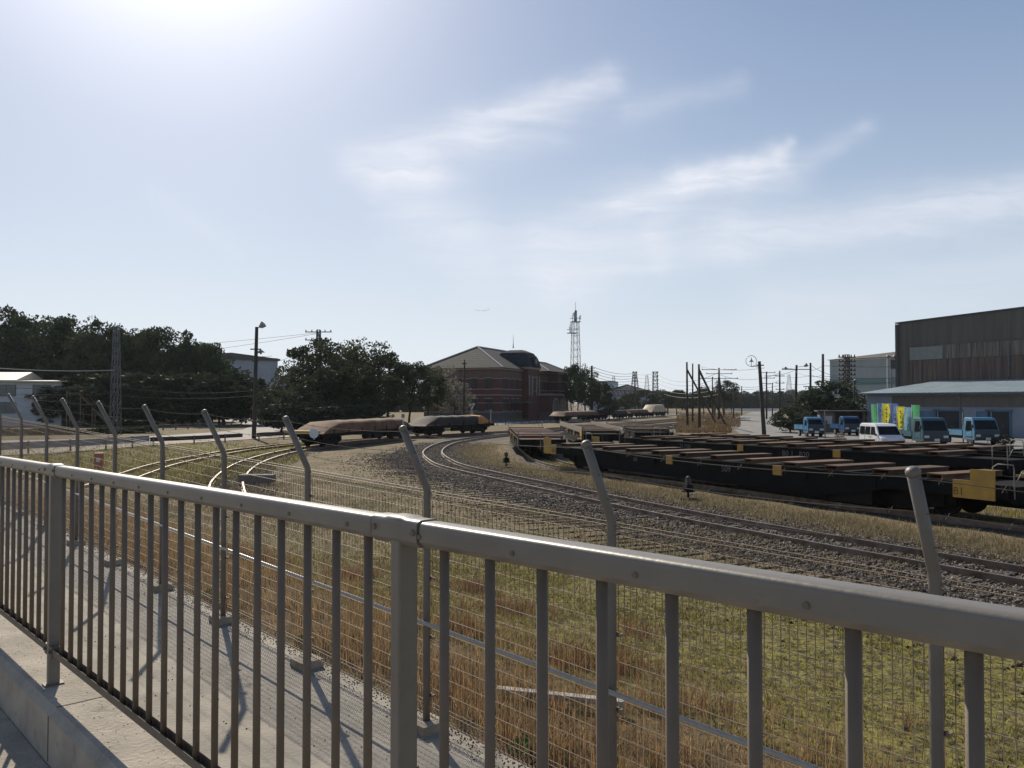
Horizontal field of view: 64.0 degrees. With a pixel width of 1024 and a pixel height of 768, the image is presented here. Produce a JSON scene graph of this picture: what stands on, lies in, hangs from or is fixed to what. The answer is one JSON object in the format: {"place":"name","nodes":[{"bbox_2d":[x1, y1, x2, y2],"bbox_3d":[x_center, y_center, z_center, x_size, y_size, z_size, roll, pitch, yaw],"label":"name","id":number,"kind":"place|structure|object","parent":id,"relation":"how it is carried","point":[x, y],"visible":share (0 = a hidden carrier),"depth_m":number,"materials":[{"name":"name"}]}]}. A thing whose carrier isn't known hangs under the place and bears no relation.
{"place":"outdoors","nodes":[
{"label":"outdoors","id":0,"kind":"place"},
{"bbox_2d":[0,709,49,767],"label":"pavement","id":1,"kind":"structure","parent":0,"point":[17,749],"depth_m":3.79,"materials":[{"name":"concrete"}]},
{"bbox_2d":[1,435,288,454],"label":"pavement","id":2,"kind":"structure","parent":0,"point":[188,441],"depth_m":60.74,"materials":[{"name":"concrete"}]},
{"bbox_2d":[250,321,265,437],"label":"utility pole","id":3,"kind":"object","parent":2,"relation":"on","point":[256,361],"visible":0.98,"depth_m":69.44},
{"bbox_2d":[2,417,295,442],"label":"road","id":4,"kind":"structure","parent":0,"point":[259,429],"depth_m":86.11,"materials":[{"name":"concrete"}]},
{"bbox_2d":[3,505,528,767],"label":"path","id":5,"kind":"structure","parent":0,"point":[351,743],"depth_m":7.48,"materials":[{"name":"concrete"}]},
{"bbox_2d":[5,504,525,767],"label":"grit","id":6,"kind":"object","parent":5,"relation":"on","point":[208,607],"visible":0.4,"depth_m":8.02,"materials":[{"name":"gravel"}]},
{"bbox_2d":[0,394,1023,767],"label":"fence","id":7,"kind":"object","parent":5,"relation":"on","point":[428,722],"visible":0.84,"depth_m":5.94,"materials":[{"name":"metal"}]},
{"bbox_2d":[0,0,1023,402],"label":"sky","id":8,"kind":"structure","parent":0,"point":[715,184],"materials":[{"name":"blue"}]},
{"bbox_2d":[1,403,1023,767],"bbox_3d":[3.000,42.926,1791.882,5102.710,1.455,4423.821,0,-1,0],"label":"ground","id":9,"kind":"structure","parent":0,"point":[883,665],"depth_m":10.81,"materials":[{"name":"plant"}]},
{"bbox_2d":[0,304,45,379],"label":"tree","id":10,"kind":"object","parent":9,"relation":"on","point":[4,315],"visible":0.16,"depth_m":130.43,"materials":[{"name":"green plant"}]},
{"bbox_2d":[0,311,82,379],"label":"tree","id":11,"kind":"object","parent":9,"relation":"on","point":[22,322],"visible":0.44,"depth_m":127.09,"materials":[{"name":"green plant"}]},
{"bbox_2d":[0,372,84,425],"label":"white building","id":12,"kind":"structure","parent":9,"relation":"on","point":[15,383],"depth_m":107.19,"materials":[{"name":"paint"}]},
{"bbox_2d":[24,380,101,424],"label":"bush","id":13,"kind":"object","parent":9,"relation":"on","point":[48,392],"visible":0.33,"depth_m":106.62,"materials":[{"name":"green plant"}]},
{"bbox_2d":[25,313,116,379],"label":"tree","id":14,"kind":"object","parent":9,"relation":"on","point":[44,345],"visible":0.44,"depth_m":124.02,"materials":[{"name":"green plant"}]},
{"bbox_2d":[1,435,149,453],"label":"guard rail","id":15,"kind":"object","parent":9,"relation":"on","point":[103,442],"visible":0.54,"depth_m":51.77,"materials":[{"name":"metal"}]},
{"bbox_2d":[8,425,158,435],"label":"hedge","id":16,"kind":"object","parent":9,"relation":"on","point":[141,429],"visible":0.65,"depth_m":79.73,"materials":[{"name":"green plant"}]},
{"bbox_2d":[41,373,127,421],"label":"bush","id":17,"kind":"object","parent":9,"relation":"on","point":[107,385],"visible":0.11,"depth_m":107.81,"materials":[{"name":"green plant"}]},
{"bbox_2d":[66,386,111,426],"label":"yellow stair","id":18,"kind":"object","parent":9,"relation":"on","point":[86,400],"visible":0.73,"depth_m":104.18,"materials":[{"name":"metal"}]},
{"bbox_2d":[0,614,190,767],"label":"kerb wall","id":19,"kind":"structure","parent":9,"relation":"on","point":[53,732],"depth_m":3.66,"materials":[{"name":"concrete"}]},
{"bbox_2d":[0,456,1023,767],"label":"railing","id":20,"kind":"object","parent":19,"relation":"on","point":[974,630],"visible":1,"depth_m":1.83,"materials":[{"name":"metal"}]},
{"bbox_2d":[47,367,144,421],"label":"bush","id":21,"kind":"object","parent":9,"relation":"on","point":[97,378],"visible":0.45,"depth_m":106.18,"materials":[{"name":"green plant"}]},
{"bbox_2d":[60,318,137,421],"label":"tree","id":22,"kind":"object","parent":9,"relation":"on","point":[81,341],"visible":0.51,"depth_m":116.58,"materials":[{"name":"green plant"}]},
{"bbox_2d":[109,327,121,434],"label":"lattice pylon","id":23,"kind":"object","parent":9,"relation":"on","point":[117,331],"visible":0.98,"depth_m":77.90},
{"bbox_2d":[89,326,161,421],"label":"tree","id":24,"kind":"object","parent":9,"relation":"on","point":[147,370],"visible":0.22,"depth_m":120.07,"materials":[{"name":"green plant"}]},
{"bbox_2d":[93,380,161,423],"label":"bush","id":25,"kind":"object","parent":9,"relation":"on","point":[127,412],"visible":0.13,"depth_m":107.30,"materials":[{"name":"green plant"}]},
{"bbox_2d":[95,372,188,424],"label":"bush","id":26,"kind":"object","parent":9,"relation":"on","point":[153,404],"visible":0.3,"depth_m":106.31,"materials":[{"name":"green plant"}]},
{"bbox_2d":[118,325,187,423],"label":"tree","id":27,"kind":"object","parent":9,"relation":"on","point":[150,341],"visible":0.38,"depth_m":116.01,"materials":[{"name":"green plant"}]},
{"bbox_2d":[1,441,307,483],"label":"green grass","id":28,"kind":"structure","parent":9,"relation":"on","point":[198,471],"depth_m":42.37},
{"bbox_2d":[118,367,219,424],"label":"bush","id":29,"kind":"object","parent":9,"relation":"on","point":[170,379],"visible":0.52,"depth_m":106.59,"materials":[{"name":"green plant"}]},
{"bbox_2d":[147,329,208,423],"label":"tree","id":30,"kind":"object","parent":9,"relation":"on","point":[164,362],"visible":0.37,"depth_m":115.87,"materials":[{"name":"green plant"}]},
{"bbox_2d":[158,379,232,424],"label":"bush","id":31,"kind":"object","parent":9,"relation":"on","point":[190,418],"visible":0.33,"depth_m":107.34,"materials":[{"name":"green plant"}]},
{"bbox_2d":[150,433,242,445],"bbox_3d":[-23.311,4.176,61.614,0.680,0.700,8.635,-1,-1,28],"label":"guard rail","id":32,"kind":"object","parent":9,"relation":"on","point":[193,437],"visible":0.84,"depth_m":60.72,"materials":[{"name":"metal"}]},
{"bbox_2d":[176,341,231,422],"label":"tree","id":33,"kind":"object","parent":9,"relation":"on","point":[211,350],"visible":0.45,"depth_m":114.70,"materials":[{"name":"green plant"}]},
{"bbox_2d":[164,373,251,424],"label":"bush","id":34,"kind":"object","parent":9,"relation":"on","point":[239,408],"visible":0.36,"depth_m":107.56,"materials":[{"name":"green plant"}]},
{"bbox_2d":[195,354,240,424],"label":"tree","id":35,"kind":"object","parent":9,"relation":"on","point":[212,366],"visible":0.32,"depth_m":112.30,"materials":[{"name":"green plant"}]},
{"bbox_2d":[169,366,276,424],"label":"bush","id":36,"kind":"object","parent":9,"relation":"on","point":[227,375],"visible":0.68,"depth_m":107.25,"materials":[{"name":"green plant"}]},
{"bbox_2d":[85,437,398,487],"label":"railway track","id":37,"kind":"structure","parent":9,"relation":"on","point":[232,452],"depth_m":50.12,"materials":[{"name":"metal"}]},
{"bbox_2d":[170,452,319,500],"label":"ballast stones","id":38,"kind":"object","parent":9,"relation":"on","point":[262,472],"visible":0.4,"depth_m":33.47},
{"bbox_2d":[217,353,295,415],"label":"warehouse","id":39,"kind":"structure","parent":9,"relation":"on","point":[266,370],"depth_m":178.05,"materials":[{"name":"metal"}]},
{"bbox_2d":[238,474,274,482],"bbox_3d":[-9.650,3.573,31.013,1.300,0.300,0.500,0,-1,0],"label":"switch box","id":40,"kind":"object","parent":9,"relation":"on","point":[247,478],"visible":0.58,"depth_m":30.76,"materials":[{"name":"metal"}]},
{"bbox_2d":[250,388,314,431],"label":"bush","id":41,"kind":"object","parent":9,"relation":"on","point":[284,396],"visible":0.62,"depth_m":82.77,"materials":[{"name":"green plant"}]},
{"bbox_2d":[270,361,326,411],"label":"tree","id":42,"kind":"object","parent":9,"relation":"on","point":[296,371],"visible":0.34,"depth_m":90.49,"materials":[{"name":"green plant"}]},
{"bbox_2d":[261,400,339,428],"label":"bush","id":43,"kind":"object","parent":9,"relation":"on","point":[294,418],"visible":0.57,"depth_m":81.42,"materials":[{"name":"green plant"}]},
{"bbox_2d":[274,337,354,393],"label":"tree","id":44,"kind":"object","parent":9,"relation":"on","point":[302,353],"visible":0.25,"depth_m":94.76,"materials":[{"name":"green plant"}]},
{"bbox_2d":[291,366,347,404],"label":"tree","id":45,"kind":"object","parent":9,"relation":"on","point":[319,377],"visible":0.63,"depth_m":86.39,"materials":[{"name":"green plant"}]},
{"bbox_2d":[282,400,357,429],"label":"bush","id":46,"kind":"object","parent":9,"relation":"on","point":[305,410],"visible":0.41,"depth_m":82.17,"materials":[{"name":"green plant"}]},
{"bbox_2d":[300,340,370,400],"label":"tree","id":47,"kind":"object","parent":9,"relation":"on","point":[343,352],"visible":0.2,"depth_m":94.01,"materials":[{"name":"green plant"}]},
{"bbox_2d":[303,403,380,425],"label":"bush","id":48,"kind":"object","parent":9,"relation":"on","point":[348,408],"visible":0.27,"depth_m":81.85,"materials":[{"name":"green plant"}]},
{"bbox_2d":[317,360,384,412],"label":"tree","id":49,"kind":"object","parent":9,"relation":"on","point":[345,373],"visible":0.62,"depth_m":87.04,"materials":[{"name":"green plant"}]},
{"bbox_2d":[338,402,394,418],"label":"bush","id":50,"kind":"object","parent":9,"relation":"on","point":[366,409],"visible":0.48,"depth_m":82.72,"materials":[{"name":"green plant"}]},
{"bbox_2d":[339,336,399,405],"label":"tree","id":51,"kind":"object","parent":9,"relation":"on","point":[375,350],"visible":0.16,"depth_m":97.55,"materials":[{"name":"green plant"}]},
{"bbox_2d":[348,374,411,416],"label":"tree","id":52,"kind":"object","parent":9,"relation":"on","point":[388,381],"visible":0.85,"depth_m":86.94,"materials":[{"name":"green plant"}]},
{"bbox_2d":[361,350,419,416],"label":"tree","id":53,"kind":"object","parent":9,"relation":"on","point":[403,369],"visible":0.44,"depth_m":96.17,"materials":[{"name":"green plant"}]},
{"bbox_2d":[387,360,439,422],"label":"tree","id":54,"kind":"object","parent":9,"relation":"on","point":[425,389],"visible":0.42,"depth_m":99.68,"materials":[{"name":"green plant"}]},
{"bbox_2d":[411,365,450,415],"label":"tree","id":55,"kind":"object","parent":9,"relation":"on","point":[437,399],"visible":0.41,"depth_m":103.28,"materials":[{"name":"green plant"}]},
{"bbox_2d":[417,365,462,415],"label":"tree","id":56,"kind":"object","parent":9,"relation":"on","point":[448,375],"visible":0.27,"depth_m":111.76,"materials":[{"name":"green plant"}]},
{"bbox_2d":[438,381,475,414],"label":"tree","id":57,"kind":"object","parent":9,"relation":"on","point":[454,407],"visible":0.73,"depth_m":107.55,"materials":[{"name":"green plant"}]},
{"bbox_2d":[208,415,717,491],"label":"railway track","id":58,"kind":"structure","parent":9,"relation":"on","point":[317,447],"depth_m":61.97,"materials":[{"name":"metal"}]},
{"bbox_2d":[284,418,412,446],"bbox_3d":[-11.428,3.451,61.137,2.645,1.715,17.380,0,-1,14],"label":"covered wagon","id":59,"kind":"object","parent":58,"relation":"on","point":[320,433],"visible":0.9,"depth_m":56.53,"materials":[{"name":"brown metal"}]},
{"bbox_2d":[408,415,493,435],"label":"covered wagon","id":60,"kind":"object","parent":58,"relation":"on","point":[429,425],"visible":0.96,"depth_m":73.69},
{"bbox_2d":[22,494,963,767],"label":"dry grass","id":61,"kind":"structure","parent":9,"relation":"on","point":[480,704],"depth_m":7.85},
{"bbox_2d":[495,686,623,706],"bbox_3d":[0.429,2.862,7.513,1.202,0.050,0.090,0,-1,17],"label":"plank","id":62,"kind":"object","parent":61,"relation":"on","point":[590,701],"visible":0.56,"depth_m":7.48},
{"bbox_2d":[423,343,571,421],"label":"brick building","id":63,"kind":"structure","parent":9,"relation":"on","point":[523,385],"depth_m":133.54,"materials":[{"name":"brick"}]},
{"bbox_2d":[66,477,944,665],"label":"dry grass","id":64,"kind":"structure","parent":9,"relation":"on","point":[381,551],"depth_m":17.79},
{"bbox_2d":[562,363,590,418],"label":"tree","id":65,"kind":"object","parent":9,"relation":"on","point":[572,372],"visible":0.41,"depth_m":151.69,"materials":[{"name":"green plant"}]},
{"bbox_2d":[564,369,602,419],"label":"tree","id":66,"kind":"object","parent":9,"relation":"on","point":[575,397],"visible":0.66,"depth_m":144.50,"materials":[{"name":"green plant"}]},
{"bbox_2d":[583,380,613,419],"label":"tree","id":67,"kind":"object","parent":9,"relation":"on","point":[594,388],"visible":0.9,"depth_m":139.26,"materials":[{"name":"green plant"}]},
{"bbox_2d":[550,414,697,422],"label":"railway track","id":68,"kind":"structure","parent":9,"relation":"on","point":[623,418],"depth_m":151.05,"materials":[{"name":"metal"}]},
{"bbox_2d":[549,411,598,421],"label":"covered wagon","id":69,"kind":"object","parent":68,"relation":"on","point":[562,416],"visible":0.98,"depth_m":124.96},
{"bbox_2d":[241,530,1023,767],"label":"green grass","id":70,"kind":"structure","parent":9,"relation":"on","point":[738,666],"depth_m":9.63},
{"bbox_2d":[606,419,673,437],"bbox_3d":[9.496,3.611,63.177,2.760,1.487,19.460,0,-1,1],"label":"flat wagon","id":71,"kind":"object","parent":9,"relation":"on","point":[634,430],"visible":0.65,"depth_m":56.99,"materials":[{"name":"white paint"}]},
{"bbox_2d":[566,420,746,442],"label":"railway track","id":72,"kind":"structure","parent":9,"relation":"on","point":[567,441],"depth_m":105.78,"materials":[{"name":"metal"}]},
{"bbox_2d":[560,420,623,441],"bbox_3d":[5.533,3.544,60.207,2.760,1.487,19.460,0,-1,-1],"label":"flat wagon","id":73,"kind":"object","parent":72,"relation":"on","point":[603,432],"visible":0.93,"depth_m":54.19,"materials":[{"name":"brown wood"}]},
{"bbox_2d":[619,428,1023,475],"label":"flat wagon","id":74,"kind":"object","parent":72,"relation":"on","point":[956,460],"visible":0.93,"depth_m":33.45,"materials":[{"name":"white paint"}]},
{"bbox_2d":[317,452,1023,729],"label":"ballast stones","id":75,"kind":"object","parent":9,"relation":"on","point":[389,463],"visible":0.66,"depth_m":23.07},
{"bbox_2d":[375,442,1023,607],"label":"ballast stones","id":76,"kind":"object","parent":9,"relation":"on","point":[973,566],"visible":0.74,"depth_m":19.62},
{"bbox_2d":[675,411,740,432],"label":"dry grass","id":77,"kind":"structure","parent":9,"relation":"on","point":[717,426],"depth_m":106.42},
{"bbox_2d":[698,364,725,427],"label":"utility pole","id":78,"kind":"object","parent":9,"relation":"on","point":[699,402],"visible":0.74,"depth_m":91.43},
{"bbox_2d":[700,368,737,418],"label":"utility pole","id":79,"kind":"object","parent":9,"relation":"on","point":[719,392],"visible":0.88,"depth_m":139.93,"materials":[{"name":"concrete"}]},
{"bbox_2d":[417,415,1023,589],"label":"railway track","id":80,"kind":"structure","parent":9,"relation":"on","point":[980,575],"depth_m":19.59,"materials":[{"name":"metal"}]},
{"bbox_2d":[706,380,739,413],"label":"tree","id":81,"kind":"object","parent":9,"relation":"on","point":[725,396],"visible":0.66,"depth_m":203.77,"materials":[{"name":"green plant"}]},
{"bbox_2d":[725,391,759,407],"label":"tree","id":82,"kind":"object","parent":9,"relation":"on","point":[751,401],"visible":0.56,"depth_m":412.28,"materials":[{"name":"green plant"}]},
{"bbox_2d":[746,355,765,434],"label":"utility pole","id":83,"kind":"object","parent":9,"relation":"on","point":[763,423],"visible":0.98,"depth_m":72.32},
{"bbox_2d":[516,417,1023,531],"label":"railway track","id":84,"kind":"structure","parent":9,"relation":"on","point":[808,500],"depth_m":25.70,"materials":[{"name":"metal"}]},
{"bbox_2d":[508,422,566,454],"bbox_3d":[1.302,3.379,52.793,2.760,1.487,19.460,0,-1,-2],"label":"flat wagon","id":85,"kind":"object","parent":84,"relation":"on","point":[528,438],"visible":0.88,"depth_m":45.48,"materials":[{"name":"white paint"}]},
{"bbox_2d":[540,432,1023,515],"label":"flat wagon","id":86,"kind":"object","parent":84,"relation":"on","point":[941,498],"visible":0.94,"depth_m":24.54,"materials":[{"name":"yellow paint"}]},
{"bbox_2d":[759,391,797,407],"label":"tree","id":87,"kind":"object","parent":9,"relation":"on","point":[786,399],"visible":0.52,"depth_m":413.22,"materials":[{"name":"green plant"}]},
{"bbox_2d":[767,404,807,431],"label":"bush","id":88,"kind":"object","parent":9,"relation":"on","point":[789,411],"visible":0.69,"depth_m":82.98,"materials":[{"name":"green plant"}]},
{"bbox_2d":[786,386,841,418],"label":"tree","id":89,"kind":"object","parent":9,"relation":"on","point":[814,391],"visible":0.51,"depth_m":88.56,"materials":[{"name":"green plant"}]},
{"bbox_2d":[615,423,1023,476],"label":"railway track","id":90,"kind":"structure","parent":9,"relation":"on","point":[671,427],"depth_m":95.97,"materials":[{"name":"metal"}]},
{"bbox_2d":[669,426,1023,455],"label":"flat wagon","id":91,"kind":"object","parent":90,"relation":"on","point":[998,450],"visible":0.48,"depth_m":37.97,"materials":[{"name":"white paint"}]},
{"bbox_2d":[795,380,866,416],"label":"tree","id":92,"kind":"object","parent":9,"relation":"on","point":[833,386],"visible":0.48,"depth_m":88.59,"materials":[{"name":"green plant"}]},
{"bbox_2d":[814,410,867,432],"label":"shed","id":93,"kind":"structure","parent":9,"relation":"on","point":[832,416],"depth_m":83.80,"materials":[{"name":"white paint"}]},
{"bbox_2d":[838,354,855,408],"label":"lattice pylon","id":94,"kind":"object","parent":9,"relation":"on","point":[845,359],"visible":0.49,"depth_m":95.90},
{"bbox_2d":[857,379,1023,437],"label":"annex building","id":95,"kind":"structure","parent":9,"relation":"on","point":[1000,401],"depth_m":75.87,"materials":[{"name":"grey metal"}]},
{"bbox_2d":[933,409,961,434],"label":"door","id":96,"kind":"structure","parent":95,"relation":"in","point":[952,417],"depth_m":75.97,"materials":[{"name":"grey metal"}]},
{"bbox_2d":[985,410,1012,436],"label":"door","id":97,"kind":"structure","parent":95,"relation":"in","point":[1004,417],"depth_m":71.96,"materials":[{"name":"grey metal"}]},
{"bbox_2d":[891,306,1023,386],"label":"warehouse","id":98,"kind":"structure","parent":9,"relation":"on","point":[986,345],"depth_m":83.49,"materials":[{"name":"metal"}]},
{"bbox_2d":[220,538,926,739],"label":"dry grass","id":99,"kind":"structure","parent":0,"point":[500,601],"depth_m":9.63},
{"bbox_2d":[567,302,581,410],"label":"radio tower","id":100,"kind":"structure","parent":0,"point":[574,314],"depth_m":230.09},
{"bbox_2d":[581,385,666,410],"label":"factory shed","id":101,"kind":"structure","parent":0,"point":[626,387],"depth_m":259.97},
{"bbox_2d":[449,444,1023,569],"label":"dry grass","id":102,"kind":"structure","parent":0,"point":[847,519],"depth_m":22.35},
{"bbox_2d":[542,460,1023,524],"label":"green grass","id":103,"kind":"structure","parent":0,"point":[1005,512],"depth_m":23.31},
{"bbox_2d":[829,352,895,417],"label":"warehouse","id":104,"kind":"structure","parent":0,"point":[874,366],"depth_m":143.59,"materials":[{"name":"grey"}]},
{"bbox_2d":[731,411,1023,448],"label":"road","id":105,"kind":"structure","parent":0,"point":[751,425],"depth_m":83.26,"materials":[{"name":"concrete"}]},
{"bbox_2d":[794,417,826,436],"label":"flatbed truck","id":106,"kind":"object","parent":105,"relation":"on","point":[812,425],"visible":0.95,"depth_m":72.64,"materials":[{"name":"blue paint"}]},
{"bbox_2d":[830,416,863,434],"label":"flatbed truck","id":107,"kind":"object","parent":105,"relation":"on","point":[849,424],"visible":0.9,"depth_m":75.79,"materials":[{"name":"blue paint"}]},
{"bbox_2d":[859,423,905,442],"bbox_3d":[23.458,3.379,51.987,1.800,1.756,3.488,0,-1,0],"label":"van","id":108,"kind":"object","parent":105,"relation":"on","point":[882,431],"visible":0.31,"depth_m":51.20,"materials":[{"name":"white paint"}]},
{"bbox_2d":[899,417,952,443],"bbox_3d":[29.483,3.410,59.230,2.330,2.015,4.848,0,-1,0],"label":"flatbed truck","id":109,"kind":"object","parent":105,"relation":"on","point":[929,429],"visible":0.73,"depth_m":57.18,"materials":[{"name":"blue paint"}]},
{"bbox_2d":[948,417,1003,444],"bbox_3d":[34.161,3.465,61.210,2.330,1.995,4.948,0,-1,0],"label":"flatbed truck","id":110,"kind":"object","parent":105,"relation":"on","point":[980,429],"visible":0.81,"depth_m":59.15,"materials":[{"name":"blue paint"}]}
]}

